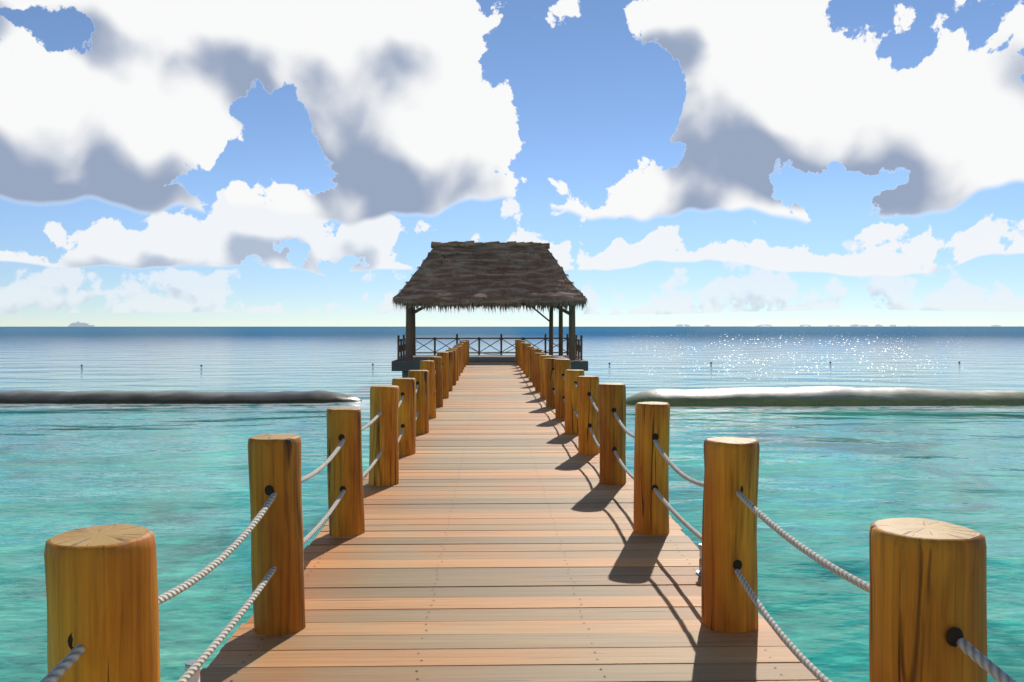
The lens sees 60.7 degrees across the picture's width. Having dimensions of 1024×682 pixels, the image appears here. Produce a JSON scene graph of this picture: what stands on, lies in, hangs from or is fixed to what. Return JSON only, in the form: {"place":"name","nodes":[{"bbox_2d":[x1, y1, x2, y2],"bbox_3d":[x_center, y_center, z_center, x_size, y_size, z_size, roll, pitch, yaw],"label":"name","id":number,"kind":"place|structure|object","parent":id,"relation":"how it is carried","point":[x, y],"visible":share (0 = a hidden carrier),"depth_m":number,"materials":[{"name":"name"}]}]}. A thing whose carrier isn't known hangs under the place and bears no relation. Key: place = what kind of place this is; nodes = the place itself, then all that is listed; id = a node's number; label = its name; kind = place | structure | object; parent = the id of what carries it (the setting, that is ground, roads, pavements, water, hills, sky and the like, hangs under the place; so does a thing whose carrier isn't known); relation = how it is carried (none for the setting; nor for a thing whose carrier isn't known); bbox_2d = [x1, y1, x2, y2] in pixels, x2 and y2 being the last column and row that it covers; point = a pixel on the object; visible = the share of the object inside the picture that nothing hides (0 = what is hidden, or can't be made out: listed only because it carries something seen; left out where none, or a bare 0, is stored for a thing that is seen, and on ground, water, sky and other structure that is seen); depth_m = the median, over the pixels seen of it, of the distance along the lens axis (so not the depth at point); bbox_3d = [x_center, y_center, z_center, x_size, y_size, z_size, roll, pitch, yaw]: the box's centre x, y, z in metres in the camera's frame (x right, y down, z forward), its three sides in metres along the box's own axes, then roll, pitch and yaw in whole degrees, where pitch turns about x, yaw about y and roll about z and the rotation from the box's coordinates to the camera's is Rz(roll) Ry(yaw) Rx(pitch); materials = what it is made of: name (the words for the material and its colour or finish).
{"place":"outdoors","nodes":[
{"label":"outdoors","id":0,"kind":"place"},
{"bbox_2d":[200,362,819,681],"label":"pier deck planks","id":1,"kind":"object","parent":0,"point":[507,604],"visible":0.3,"depth_m":5.12,"materials":[{"name":"brown wood"}]},
{"bbox_2d":[184,659,201,681],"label":"deck light","id":2,"kind":"object","parent":1,"relation":"attached to","point":[195,677],"visible":0.51,"depth_m":3.43,"materials":[{"name":"silver metal"}]},
{"bbox_2d":[230,368,782,680],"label":"pier deck screws","id":3,"kind":"object","parent":1,"relation":"in","point":[442,561],"visible":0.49,"depth_m":5.02,"materials":[{"name":"grey metal"}]},
{"bbox_2d":[44,340,986,681],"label":"wooden posts","id":4,"kind":"object","parent":1,"relation":"on","point":[928,584],"visible":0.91,"depth_m":4.23,"materials":[{"name":"brown wood"}]},
{"bbox_2d":[68,363,962,649],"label":"rope holes","id":5,"kind":"object","parent":4,"relation":"attached to","point":[954,635],"visible":0.16,"depth_m":4.22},
{"bbox_2d":[40,347,1015,681],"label":"ropes","id":6,"kind":"object","parent":4,"relation":"attached to","point":[60,669],"visible":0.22,"depth_m":3.49,"materials":[{"name":"grey fabric"}]},
{"bbox_2d":[0,327,1023,681],"bbox_3d":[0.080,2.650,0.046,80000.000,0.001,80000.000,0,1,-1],"label":"sea","id":7,"kind":"structure","parent":0,"point":[834,483],"depth_m":19.32,"materials":[{"name":"liquid"}]},
{"bbox_2d":[67,322,94,326],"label":"island","id":8,"kind":"structure","parent":7,"relation":"on","point":[78,324],"depth_m":10852.64,"materials":[{"name":"grey"}]},
{"bbox_2d":[0,390,361,403],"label":"geotube","id":9,"kind":"object","parent":7,"relation":"on","point":[132,397],"visible":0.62,"depth_m":30.32,"materials":[{"name":"fabric"}]},
{"bbox_2d":[402,371,407,377],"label":"palapa piles","id":10,"kind":"object","parent":7,"relation":"in","point":[404,374],"depth_m":37.54,"materials":[{"name":"brown wood"}]},
{"bbox_2d":[392,355,587,370],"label":"hut platform","id":11,"kind":"structure","parent":10,"relation":"on","point":[414,364],"depth_m":37.69,"materials":[{"name":"concrete"}]},
{"bbox_2d":[397,334,582,360],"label":"railing","id":12,"kind":"object","parent":11,"relation":"on","point":[401,347],"visible":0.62,"depth_m":44.57,"materials":[{"name":"brown wood"}]},
{"bbox_2d":[405,256,575,359],"bbox_3d":[-1.145,-1.334,41.118,8.400,6.107,7.442,0,1,-1],"label":"hut frame","id":13,"kind":"object","parent":11,"relation":"on","point":[410,348],"visible":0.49,"depth_m":37.99,"materials":[{"name":"brown wood"}]},
{"bbox_2d":[392,240,587,314],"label":"thatched roof","id":14,"kind":"structure","parent":13,"relation":"on","point":[534,273],"depth_m":38.75,"materials":[{"name":"wicker"}]},
{"bbox_2d":[626,386,1023,405],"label":"geotube","id":15,"kind":"object","parent":7,"relation":"on","point":[816,396],"visible":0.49,"depth_m":29.43,"materials":[{"name":"fabric"}]},
{"bbox_2d":[650,326,1023,326],"bbox_3d":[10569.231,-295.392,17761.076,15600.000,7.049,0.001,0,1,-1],"label":"shore land","id":16,"kind":"structure","parent":7,"relation":"on","point":[840,326],"depth_m":17664.94,"materials":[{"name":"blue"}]},
{"bbox_2d":[0,0,1023,326],"label":"sky","id":17,"kind":"structure","parent":0,"point":[164,163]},
{"bbox_2d":[696,543,701,575],"bbox_3d":[1.161,1.322,5.303,0.090,0.180,0.090,0,1,-1],"label":"deck light","id":18,"kind":"object","parent":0,"point":[698,572],"visible":0.34,"depth_m":5.29,"materials":[{"name":"silver metal"}]},
{"bbox_2d":[676,324,1000,326],"bbox_3d":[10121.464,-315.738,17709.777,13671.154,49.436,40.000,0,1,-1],"label":"islands","id":19,"kind":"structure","parent":0,"point":[766,325],"depth_m":17601.56,"materials":[{"name":"grey"}]}
]}

